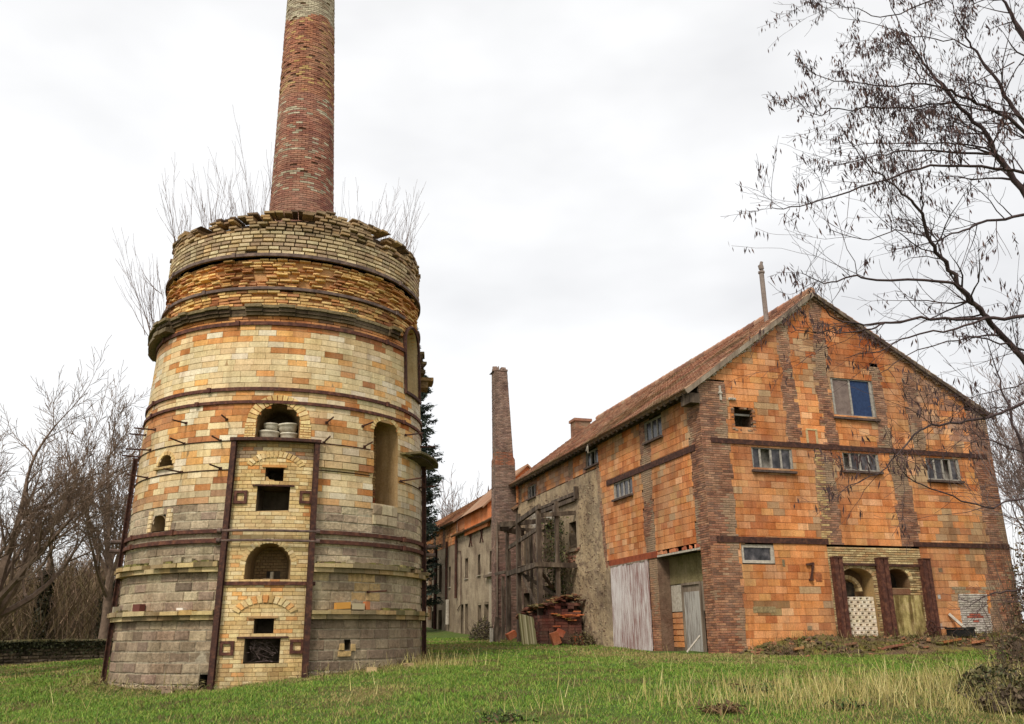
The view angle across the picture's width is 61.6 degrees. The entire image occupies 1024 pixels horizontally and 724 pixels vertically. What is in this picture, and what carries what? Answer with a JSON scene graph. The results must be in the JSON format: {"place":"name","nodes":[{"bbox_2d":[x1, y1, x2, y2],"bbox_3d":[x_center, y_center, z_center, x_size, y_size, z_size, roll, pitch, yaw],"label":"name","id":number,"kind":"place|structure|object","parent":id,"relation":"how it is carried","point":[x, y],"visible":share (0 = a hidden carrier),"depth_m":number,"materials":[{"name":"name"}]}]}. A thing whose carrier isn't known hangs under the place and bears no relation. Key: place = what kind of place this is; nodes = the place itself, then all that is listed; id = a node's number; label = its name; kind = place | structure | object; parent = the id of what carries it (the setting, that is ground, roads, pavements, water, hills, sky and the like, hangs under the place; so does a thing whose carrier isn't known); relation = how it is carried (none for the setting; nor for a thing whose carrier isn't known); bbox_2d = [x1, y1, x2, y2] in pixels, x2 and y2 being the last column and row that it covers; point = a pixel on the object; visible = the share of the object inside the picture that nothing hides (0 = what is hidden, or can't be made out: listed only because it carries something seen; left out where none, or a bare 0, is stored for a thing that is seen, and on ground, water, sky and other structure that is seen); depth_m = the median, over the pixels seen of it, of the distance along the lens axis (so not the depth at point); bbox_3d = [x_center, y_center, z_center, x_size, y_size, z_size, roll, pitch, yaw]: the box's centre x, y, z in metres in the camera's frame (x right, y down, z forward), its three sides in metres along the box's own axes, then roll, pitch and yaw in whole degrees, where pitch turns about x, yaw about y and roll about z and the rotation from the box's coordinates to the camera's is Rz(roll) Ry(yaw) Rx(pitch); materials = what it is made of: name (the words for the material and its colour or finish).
{"place":"outdoors","nodes":[
{"label":"outdoors","id":0,"kind":"place"},
{"bbox_2d":[0,627,1023,723],"bbox_3d":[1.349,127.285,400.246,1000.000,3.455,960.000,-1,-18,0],"label":"ground","id":1,"kind":"structure","parent":0,"point":[434,633],"depth_m":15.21,"materials":[{"name":"plant"}]},
{"bbox_2d":[3,553,42,571],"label":"bare tree","id":2,"kind":"object","parent":1,"relation":"on","point":[21,561],"depth_m":47.47,"materials":[{"name":"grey plant"}]},
{"bbox_2d":[27,534,54,641],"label":"ivy clad tree","id":3,"kind":"object","parent":1,"relation":"on","point":[43,612],"visible":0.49,"depth_m":40.30,"materials":[{"name":"grey plant"}]},
{"bbox_2d":[0,638,112,665],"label":"field wall","id":4,"kind":"structure","parent":1,"relation":"on","point":[30,658],"depth_m":34.39,"materials":[{"name":"stone"}]},
{"bbox_2d":[0,639,112,661],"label":"ivy","id":5,"kind":"object","parent":4,"relation":"attached to","point":[36,644],"visible":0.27,"depth_m":34.46,"materials":[{"name":"green plant"}]},
{"bbox_2d":[22,545,91,595],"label":"bare tree","id":6,"kind":"object","parent":1,"relation":"on","point":[63,572],"visible":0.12,"depth_m":44.99,"materials":[{"name":"brown plant"}]},
{"bbox_2d":[0,541,124,641],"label":"undergrowth","id":7,"kind":"object","parent":1,"relation":"on","point":[74,610],"visible":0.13,"depth_m":40.84,"materials":[{"name":"brown plant"}]},
{"bbox_2d":[0,335,142,618],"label":"bare tree","id":8,"kind":"object","parent":1,"relation":"on","point":[32,527],"visible":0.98,"depth_m":28.38,"materials":[{"name":"brown plant"}]},
{"bbox_2d":[58,534,118,578],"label":"bare tree","id":9,"kind":"object","parent":1,"relation":"on","point":[82,560],"visible":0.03,"depth_m":50.20,"materials":[{"name":"brown plant"}]},
{"bbox_2d":[67,676,112,685],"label":"weed tuft","id":10,"kind":"object","parent":1,"relation":"on","point":[95,684],"visible":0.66,"depth_m":20.76,"materials":[{"name":"green plant"}]},
{"bbox_2d":[31,360,149,638],"bbox_3d":[-18.688,6.324,38.766,7.304,14.412,10.010,-1,-18,0],"label":"bare tree","id":11,"kind":"object","parent":1,"relation":"on","point":[109,567],"visible":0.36,"depth_m":38.85,"materials":[{"name":"brown plant"}]},
{"bbox_2d":[76,551,114,585],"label":"bare tree","id":12,"kind":"object","parent":1,"relation":"on","point":[92,567],"visible":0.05,"depth_m":49.44,"materials":[{"name":"brown plant"}]},
{"bbox_2d":[92,548,114,638],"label":"ivy clad tree","id":13,"kind":"object","parent":1,"relation":"on","point":[96,629],"visible":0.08,"depth_m":41.33,"materials":[{"name":"grey plant"}]},
{"bbox_2d":[100,680,157,691],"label":"weed tuft","id":14,"kind":"object","parent":1,"relation":"on","point":[137,686],"visible":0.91,"depth_m":19.46,"materials":[{"name":"green plant"}]},
{"bbox_2d":[161,688,173,693],"bbox_3d":[-7.605,7.258,18.948,0.237,0.121,0.161,4,-18,-14],"label":"broken block","id":15,"kind":"object","parent":1,"relation":"on","point":[167,690],"depth_m":18.87,"materials":[{"name":"stone"}]},
{"bbox_2d":[142,676,225,692],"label":"weed tuft","id":16,"kind":"object","parent":1,"relation":"on","point":[187,689],"visible":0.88,"depth_m":18.96,"materials":[{"name":"green plant"}]},
{"bbox_2d":[100,0,437,689],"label":"round kiln","id":17,"kind":"object","parent":1,"relation":"on","point":[255,328],"visible":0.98,"depth_m":21.78,"materials":[{"name":"brick"}]},
{"bbox_2d":[112,607,119,612],"bbox_3d":[-9.815,6.147,21.286,0.152,0.140,0.151,11,-21,-33],"label":"loose brick","id":18,"kind":"object","parent":17,"relation":"on","point":[114,609],"visible":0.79,"depth_m":21.23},
{"bbox_2d":[112,228,165,335],"bbox_3d":[-10.848,-2.281,24.898,1.770,3.324,1.004,5,-18,-18],"label":"birch shrub","id":19,"kind":"object","parent":17,"relation":"on","point":[149,303],"visible":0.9,"depth_m":24.76,"materials":[{"name":"plant"}]},
{"bbox_2d":[132,604,145,611],"bbox_3d":[-8.847,5.832,20.357,0.291,0.170,0.152,-13,-21,34],"label":"loose brick","id":20,"kind":"object","parent":17,"relation":"on","point":[138,607],"visible":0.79,"depth_m":20.29,"materials":[{"name":"brick"}]},
{"bbox_2d":[136,254,182,293],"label":"birch shrub","id":21,"kind":"object","parent":17,"relation":"on","point":[158,279],"visible":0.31,"depth_m":25.16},
{"bbox_2d":[156,157,194,243],"bbox_3d":[-10.137,-4.787,25.797,1.230,3.729,0.930,-1,-18,0],"label":"birch shrub","id":22,"kind":"object","parent":17,"relation":"on","point":[174,229],"visible":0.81,"depth_m":25.76,"materials":[{"name":"plant"}]},
{"bbox_2d":[173,557,185,562],"bbox_3d":[-7.817,4.658,20.179,0.215,0.130,0.152,-7,-19,18],"label":"loose brick","id":23,"kind":"object","parent":17,"relation":"on","point":[178,560],"visible":1,"depth_m":20.11,"materials":[{"name":"brick"}]},
{"bbox_2d":[183,558,195,562],"bbox_3d":[-7.547,4.649,20.094,0.215,0.090,0.151,-5,-18,14],"label":"loose brick","id":24,"kind":"object","parent":17,"relation":"on","point":[186,560],"visible":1,"depth_m":20.03,"materials":[{"name":"brick"}]},
{"bbox_2d":[184,164,241,228],"bbox_3d":[-8.818,-4.735,25.148,1.627,3.206,0.781,12,-22,-35],"label":"birch shrub","id":25,"kind":"object","parent":17,"relation":"on","point":[204,215],"visible":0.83,"depth_m":24.97,"materials":[{"name":"plant"}]},
{"bbox_2d":[193,162,246,228],"bbox_3d":[-9.184,-4.573,26.898,1.434,4.365,1.181,-1,-18,0],"label":"birch shrub","id":26,"kind":"object","parent":17,"relation":"on","point":[231,203],"visible":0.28,"depth_m":27.02,"materials":[{"name":"plant"}]},
{"bbox_2d":[207,110,278,225],"bbox_3d":[-8.331,-5.192,26.683,2.475,5.398,2.414,-1,-18,0],"label":"birch shrub","id":27,"kind":"object","parent":17,"relation":"on","point":[252,206],"visible":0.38,"depth_m":26.70,"materials":[{"name":"plant"}]},
{"bbox_2d":[247,638,277,661],"bbox_3d":[-5.749,6.618,19.717,0.753,0.550,0.296,3,-18,-11],"label":"dry brush","id":28,"kind":"object","parent":17,"relation":"on","point":[259,648],"visible":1,"depth_m":19.70,"materials":[{"name":"plant"}]},
{"bbox_2d":[263,572,273,578],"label":"pottery shards","id":29,"kind":"object","parent":17,"relation":"on","point":[271,575],"visible":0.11,"depth_m":20.59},
{"bbox_2d":[259,430,279,436],"bbox_3d":[-6.069,1.859,21.437,0.525,0.251,0.524,-1,-18,0],"label":"ceramic bowl","id":30,"kind":"object","parent":17,"relation":"on","point":[268,433],"visible":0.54,"depth_m":21.25,"materials":[{"name":"ceramic"}]},
{"bbox_2d":[264,423,277,430],"bbox_3d":[-6.028,1.644,21.499,0.388,0.177,0.388,-1,-18,0],"label":"ceramic bowl","id":31,"kind":"object","parent":30,"relation":"on","point":[270,426],"visible":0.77,"depth_m":21.36,"materials":[{"name":"ceramic"}]},
{"bbox_2d":[280,432,297,437],"bbox_3d":[-5.601,1.905,21.542,0.456,0.208,0.456,-1,-18,0],"label":"ceramic bowl","id":32,"kind":"object","parent":17,"relation":"on","point":[289,434],"visible":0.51,"depth_m":21.38,"materials":[{"name":"ceramic"}]},
{"bbox_2d":[278,423,297,432],"bbox_3d":[-5.642,1.678,21.582,0.503,0.258,0.503,-1,-18,0],"label":"ceramic bowl","id":33,"kind":"object","parent":32,"relation":"on","point":[287,427],"visible":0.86,"depth_m":21.40,"materials":[{"name":"ceramic"}]},
{"bbox_2d":[334,602,350,608],"bbox_3d":[-4.037,5.795,20.419,0.366,0.170,0.152,12,-22,-35],"label":"loose brick","id":34,"kind":"object","parent":17,"relation":"on","point":[343,605],"visible":1,"depth_m":20.36,"materials":[{"name":"brick"}]},
{"bbox_2d":[344,560,354,562],"bbox_3d":[-3.944,4.847,20.821,0.215,0.080,0.151,13,-22,-37],"label":"loose brick","id":35,"kind":"object","parent":17,"relation":"on","point":[349,561],"visible":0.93,"depth_m":20.76,"materials":[{"name":"brick"}]},
{"bbox_2d":[347,305,359,313],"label":"fern tuft","id":36,"kind":"object","parent":17,"relation":"on","point":[351,310],"visible":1,"depth_m":22.85,"materials":[{"name":"green plant"}]},
{"bbox_2d":[349,603,364,609],"bbox_3d":[-3.731,5.883,20.656,0.345,0.140,0.152,15,-23,-40],"label":"loose brick","id":37,"kind":"object","parent":17,"relation":"on","point":[357,606],"visible":1,"depth_m":20.60,"materials":[{"name":"brick"}]},
{"bbox_2d":[333,183,385,221],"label":"birch shrub","id":38,"kind":"object","parent":17,"relation":"on","point":[356,207],"visible":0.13,"depth_m":27.89,"materials":[{"name":"plant"}]},
{"bbox_2d":[363,601,369,609],"bbox_3d":[-3.536,5.914,20.842,0.153,0.190,0.108,-17,-24,41],"label":"loose brick","id":39,"kind":"object","parent":17,"relation":"on","point":[367,605],"visible":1,"depth_m":20.79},
{"bbox_2d":[369,182,422,243],"bbox_3d":[-4.093,-4.253,28.005,2.342,4.321,1.270,-1,-18,0],"label":"birch shrub","id":40,"kind":"object","parent":17,"relation":"on","point":[391,216],"visible":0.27,"depth_m":28.10,"materials":[{"name":"plant"}]},
{"bbox_2d":[394,182,426,253],"bbox_3d":[-3.129,-4.177,26.419,1.114,2.800,1.256,-1,-18,0],"label":"birch shrub","id":41,"kind":"object","parent":17,"relation":"on","point":[407,241],"visible":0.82,"depth_m":26.26,"materials":[{"name":"plant"}]},
{"bbox_2d":[295,662,365,676],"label":"weed tuft","id":42,"kind":"object","parent":1,"relation":"on","point":[309,674],"visible":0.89,"depth_m":19.59,"materials":[{"name":"green plant"}]},
{"bbox_2d":[366,667,376,671],"bbox_3d":[-3.276,7.180,20.034,0.247,0.124,0.156,4,-18,-15],"label":"broken block","id":43,"kind":"object","parent":1,"relation":"on","point":[368,669],"depth_m":19.97,"materials":[{"name":"stone"}]},
{"bbox_2d":[356,658,410,669],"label":"weed tuft","id":44,"kind":"object","parent":1,"relation":"on","point":[379,667],"visible":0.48,"depth_m":20.43,"materials":[{"name":"green plant"}]},
{"bbox_2d":[405,651,450,663],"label":"weed tuft","id":45,"kind":"object","parent":1,"relation":"on","point":[425,658],"visible":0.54,"depth_m":21.94,"materials":[{"name":"green plant"}]},
{"bbox_2d":[417,325,444,609],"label":"conifer","id":46,"kind":"object","parent":1,"relation":"on","point":[431,496],"visible":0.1,"depth_m":55.09,"materials":[{"name":"green plant"}]},
{"bbox_2d":[430,470,452,534],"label":"bare tree","id":47,"kind":"object","parent":1,"relation":"on","point":[442,514],"visible":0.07,"depth_m":94.17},
{"bbox_2d":[426,489,459,519],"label":"bare tree","id":48,"kind":"object","parent":1,"relation":"on","point":[448,511],"visible":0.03,"depth_m":91.14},
{"bbox_2d":[438,463,482,514],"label":"bare tree","id":49,"kind":"object","parent":1,"relation":"on","point":[458,495],"visible":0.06,"depth_m":96.43,"materials":[{"name":"plant"}]},
{"bbox_2d":[421,464,531,636],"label":"rendered outbuilding","id":50,"kind":"structure","parent":1,"relation":"on","point":[463,578],"depth_m":50.88,"materials":[{"name":"paint"}]},
{"bbox_2d":[431,609,432,627],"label":"doorway","id":51,"kind":"structure","parent":50,"relation":"in","point":[431,609],"depth_m":58.32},
{"bbox_2d":[438,565,441,593],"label":"slit window","id":52,"kind":"structure","parent":50,"relation":"in","point":[440,568],"depth_m":57.06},
{"bbox_2d":[438,609,441,629],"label":"doorway","id":53,"kind":"structure","parent":50,"relation":"in","point":[439,611],"depth_m":56.28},
{"bbox_2d":[447,567,450,587],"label":"slit window","id":54,"kind":"structure","parent":50,"relation":"in","point":[449,584],"depth_m":54.46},
{"bbox_2d":[460,604,463,633],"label":"doorway","id":55,"kind":"structure","parent":50,"relation":"in","point":[462,606],"depth_m":50.67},
{"bbox_2d":[464,558,467,579],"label":"slit window","id":56,"kind":"structure","parent":50,"relation":"in","point":[466,561],"depth_m":50.73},
{"bbox_2d":[465,604,467,633],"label":"doorway","id":57,"kind":"structure","parent":50,"relation":"in","point":[466,605],"depth_m":49.87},
{"bbox_2d":[476,554,480,576],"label":"slit window","id":58,"kind":"structure","parent":50,"relation":"in","point":[478,561],"depth_m":48.16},
{"bbox_2d":[478,605,480,620],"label":"doorway","id":59,"kind":"structure","parent":50,"relation":"in","point":[479,606],"depth_m":47.34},
{"bbox_2d":[484,602,488,635],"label":"doorway","id":60,"kind":"structure","parent":50,"relation":"in","point":[486,606],"depth_m":46.11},
{"bbox_2d":[488,549,491,573],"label":"slit window","id":61,"kind":"structure","parent":50,"relation":"in","point":[490,554],"depth_m":46.00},
{"bbox_2d":[465,615,501,639],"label":"bramble","id":62,"kind":"object","parent":1,"relation":"on","point":[480,634],"visible":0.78,"depth_m":38.84,"materials":[{"name":"green plant"}]},
{"bbox_2d":[490,617,501,641],"bbox_3d":[-0.694,11.381,36.217,0.608,1.225,0.181,13,-22,-36],"label":"broken post","id":63,"kind":"object","parent":1,"relation":"on","point":[495,636],"visible":0.64,"depth_m":36.21,"materials":[{"name":"grey wood"}]},
{"bbox_2d":[489,366,516,638],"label":"square chimney stack","id":64,"kind":"object","parent":1,"relation":"on","point":[503,498],"visible":0.8,"depth_m":42.09,"materials":[{"name":"brick"}]},
{"bbox_2d":[473,707,538,723],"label":"weed clump","id":65,"kind":"object","parent":1,"relation":"on","point":[509,717],"visible":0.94,"depth_m":12.25,"materials":[{"name":"brown plant"}]},
{"bbox_2d":[505,630,516,639],"bbox_3d":[-0.021,11.363,35.690,0.469,0.410,0.306,6,-19,-19],"label":"fallen block","id":66,"kind":"object","parent":1,"relation":"on","point":[511,635],"depth_m":35.58,"materials":[{"name":"brick"}]},
{"bbox_2d":[495,501,576,641],"bbox_3d":[0.314,9.205,36.752,2.300,5.552,7.393,9,-20,-27],"label":"timber gantry","id":67,"kind":"object","parent":1,"relation":"on","point":[507,528],"visible":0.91,"depth_m":35.50,"materials":[{"name":"brown wood"}]},
{"bbox_2d":[541,516,572,602],"bbox_3d":[1.558,8.820,35.050,1.047,4.940,3.477,4,-18,-15],"label":"ivy","id":68,"kind":"object","parent":67,"relation":"attached to","point":[561,558],"visible":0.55,"depth_m":35.19,"materials":[{"name":"brown plant"}]},
{"bbox_2d":[515,594,585,644],"bbox_3d":[1.434,10.156,33.746,2.023,1.953,3.113,6,-19,-20],"label":"brick pile","id":69,"kind":"object","parent":1,"relation":"on","point":[560,615],"visible":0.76,"depth_m":32.65,"materials":[{"name":"brick"}]},
{"bbox_2d":[518,613,549,644],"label":"leaning boards","id":70,"kind":"object","parent":69,"relation":"on","point":[528,632],"visible":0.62,"depth_m":32.84,"materials":[{"name":"grey wood"}]},
{"bbox_2d":[549,631,561,644],"bbox_3d":[1.602,10.291,31.936,0.453,0.541,0.248,5,-18,-17],"label":"fallen block","id":71,"kind":"object","parent":1,"relation":"on","point":[555,638],"depth_m":31.84,"materials":[{"name":"brick"}]},
{"bbox_2d":[556,628,565,637],"bbox_3d":[1.805,10.122,32.054,0.380,0.369,0.202,5,-18,-17],"label":"fallen block","id":72,"kind":"object","parent":71,"relation":"on","point":[561,632],"depth_m":31.98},
{"bbox_2d":[563,630,595,645],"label":"bramble","id":73,"kind":"object","parent":1,"relation":"on","point":[586,639],"visible":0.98,"depth_m":31.61,"materials":[{"name":"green plant"}]},
{"bbox_2d":[686,635,700,652],"bbox_3d":[5.256,8.161,24.849,0.448,0.490,0.066,-4,-18,12],"label":"short batten","id":74,"kind":"object","parent":1,"relation":"on","point":[693,644],"visible":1,"depth_m":24.83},
{"bbox_2d":[693,698,747,715],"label":"weed clump","id":75,"kind":"object","parent":1,"relation":"on","point":[729,709],"visible":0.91,"depth_m":12.77,"materials":[{"name":"brown plant"}]},
{"bbox_2d":[727,679,784,693],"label":"weed clump","id":76,"kind":"object","parent":1,"relation":"on","point":[744,689],"visible":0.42,"depth_m":15.06,"materials":[{"name":"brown plant"}]},
{"bbox_2d":[508,261,1022,653],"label":"brick warehouse","id":77,"kind":"structure","parent":1,"relation":"on","point":[680,489],"depth_m":26.94,"materials":[{"name":"brick"}]},
{"bbox_2d":[526,484,541,500],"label":"window","id":78,"kind":"structure","parent":77,"relation":"in","point":[532,489],"depth_m":40.33,"materials":[{"name":"grey paint"}]},
{"bbox_2d":[583,447,598,469],"bbox_3d":[3.204,3.781,33.505,0.380,0.670,1.330,5,-18,-17],"label":"window","id":79,"kind":"structure","parent":77,"relation":"in","point":[591,456],"depth_m":33.73,"materials":[{"name":"grey paint"}]},
{"bbox_2d":[611,477,632,501],"bbox_3d":[4.032,4.530,30.533,0.380,0.670,1.670,5,-18,-17],"label":"window","id":80,"kind":"structure","parent":77,"relation":"in","point":[623,489],"depth_m":30.57,"materials":[{"name":"grey paint"}]},
{"bbox_2d":[611,560,652,650],"bbox_3d":[4.013,8.302,29.071,0.065,2.884,2.976,5,-18,-17],"label":"plank door","id":81,"kind":"structure","parent":77,"relation":"in","point":[630,585],"depth_m":28.91,"materials":[{"name":"white paint"}]},
{"bbox_2d":[642,415,662,445],"bbox_3d":[4.787,2.278,28.648,0.380,0.770,1.380,5,-18,-17],"label":"window","id":82,"kind":"structure","parent":77,"relation":"in","point":[653,427],"depth_m":28.70,"materials":[{"name":"grey paint"}]},
{"bbox_2d":[684,591,703,651],"bbox_3d":[5.489,7.843,25.891,0.060,1.780,1.012,5,-18,-17],"label":"plank door","id":83,"kind":"structure","parent":77,"relation":"in","point":[693,624],"depth_m":25.91,"materials":[{"name":"grey paint"}]},
{"bbox_2d":[741,544,774,563],"bbox_3d":[7.104,5.608,25.049,1.080,0.540,0.282,5,-18,-17],"label":"window","id":84,"kind":"structure","parent":77,"relation":"in","point":[751,553],"depth_m":24.97,"materials":[{"name":"grey glass"}]},
{"bbox_2d":[751,447,797,473],"bbox_3d":[7.868,2.995,26.082,1.530,0.790,0.380,5,-18,-17],"label":"window","id":85,"kind":"structure","parent":77,"relation":"in","point":[761,457],"depth_m":26.13,"materials":[{"name":"grey paint"}]},
{"bbox_2d":[830,375,880,421],"bbox_3d":[10.944,1.202,27.662,1.720,1.440,0.380,5,-18,-17],"label":"window","id":86,"kind":"structure","parent":77,"relation":"in","point":[847,400],"depth_m":27.64,"materials":[{"name":"grey paint"}]},
{"bbox_2d":[842,453,883,474],"bbox_3d":[10.932,3.192,27.020,1.450,0.680,0.380,5,-18,-17],"label":"window","id":87,"kind":"structure","parent":77,"relation":"in","point":[875,469],"depth_m":27.03,"materials":[{"name":"grey paint"}]},
{"bbox_2d":[925,457,965,483],"bbox_3d":[13.950,3.532,27.898,1.430,0.820,0.380,5,-18,-17],"label":"window","id":88,"kind":"structure","parent":77,"relation":"in","point":[939,467],"depth_m":27.88,"materials":[{"name":"grey paint"}]},
{"bbox_2d":[812,697,881,711],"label":"weed clump","id":89,"kind":"object","parent":1,"relation":"on","point":[843,705],"visible":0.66,"depth_m":12.87,"materials":[{"name":"brown plant"}]},
{"bbox_2d":[720,0,1023,665],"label":"locust tree","id":90,"kind":"object","parent":1,"relation":"on","point":[1005,168],"visible":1,"depth_m":11.01,"materials":[{"name":"brown plant"}]},
{"bbox_2d":[731,626,1021,659],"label":"rubble bank","id":91,"kind":"structure","parent":1,"relation":"on","point":[822,644],"depth_m":23.94,"materials":[{"name":"soil"}]},
{"bbox_2d":[882,643,902,649],"bbox_3d":[10.441,7.852,23.626,0.630,0.208,0.256,5,-19,-18],"label":"fallen slab","id":92,"kind":"object","parent":91,"relation":"on","point":[892,646],"depth_m":23.53,"materials":[{"name":"brick"}]},
{"bbox_2d":[924,620,946,633],"bbox_3d":[12.565,7.876,25.514,0.862,0.414,0.100,5,-18,-17],"label":"rusty gear","id":93,"kind":"object","parent":91,"relation":"on","point":[930,627],"visible":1,"depth_m":25.46,"materials":[{"name":"metal"}]},
{"bbox_2d":[942,638,961,643],"bbox_3d":[12.471,7.965,24.463,0.666,0.201,0.251,5,-18,-16],"label":"fallen slab","id":94,"kind":"object","parent":91,"relation":"on","point":[957,640],"depth_m":24.39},
{"bbox_2d":[945,627,975,635],"bbox_3d":[13.388,8.053,25.617,0.720,0.255,0.440,5,-18,-17],"label":"dark crate","id":95,"kind":"object","parent":91,"relation":"on","point":[959,632],"visible":0.93,"depth_m":25.45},
{"bbox_2d":[948,613,975,636],"bbox_3d":[13.681,8.039,25.937,0.821,0.893,0.079,-8,-19,23],"label":"leaning plank","id":96,"kind":"object","parent":91,"relation":"on","point":[950,615],"visible":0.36,"depth_m":26.07,"materials":[{"name":"wood"}]},
{"bbox_2d":[965,639,984,644],"bbox_3d":[13.085,7.926,24.236,0.505,0.187,0.250,5,-18,-16],"label":"fallen slab","id":97,"kind":"object","parent":91,"relation":"on","point":[983,640],"depth_m":24.16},
{"bbox_2d":[937,659,1023,697],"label":"bramble","id":98,"kind":"object","parent":1,"relation":"on","point":[996,672],"visible":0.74,"depth_m":14.14,"materials":[{"name":"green plant"}]},
{"bbox_2d":[948,372,1023,519],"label":"bare tree","id":99,"kind":"object","parent":1,"relation":"on","point":[1017,473],"visible":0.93,"depth_m":23.54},
{"bbox_2d":[953,677,1023,713],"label":"bramble","id":100,"kind":"object","parent":1,"relation":"on","point":[1017,694],"visible":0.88,"depth_m":12.55,"materials":[{"name":"brown plant"}]},
{"bbox_2d":[953,619,1023,672],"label":"bramble","id":101,"kind":"object","parent":1,"relation":"on","point":[1009,641],"visible":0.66,"depth_m":17.31,"materials":[{"name":"brown plant"}]},
{"bbox_2d":[959,350,1023,454],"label":"bare tree","id":102,"kind":"object","parent":1,"relation":"on","point":[1018,414],"visible":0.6,"depth_m":26.12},
{"bbox_2d":[964,380,1023,530],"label":"bare tree","id":103,"kind":"object","parent":1,"relation":"on","point":[1015,496],"visible":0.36,"depth_m":29.46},
{"bbox_2d":[975,507,1023,654],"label":"bramble","id":104,"kind":"object","parent":1,"relation":"on","point":[1019,615],"visible":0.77,"depth_m":21.05,"materials":[{"name":"brown plant"}]},
{"bbox_2d":[0,0,1023,621],"label":"sky","id":105,"kind":"structure","parent":0,"point":[579,163],"materials":[{"name":"white"}]},
{"bbox_2d":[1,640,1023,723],"bbox_3d":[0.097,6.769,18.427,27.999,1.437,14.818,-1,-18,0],"label":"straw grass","id":106,"kind":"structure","parent":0,"point":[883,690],"depth_m":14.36,"materials":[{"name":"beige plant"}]}
]}

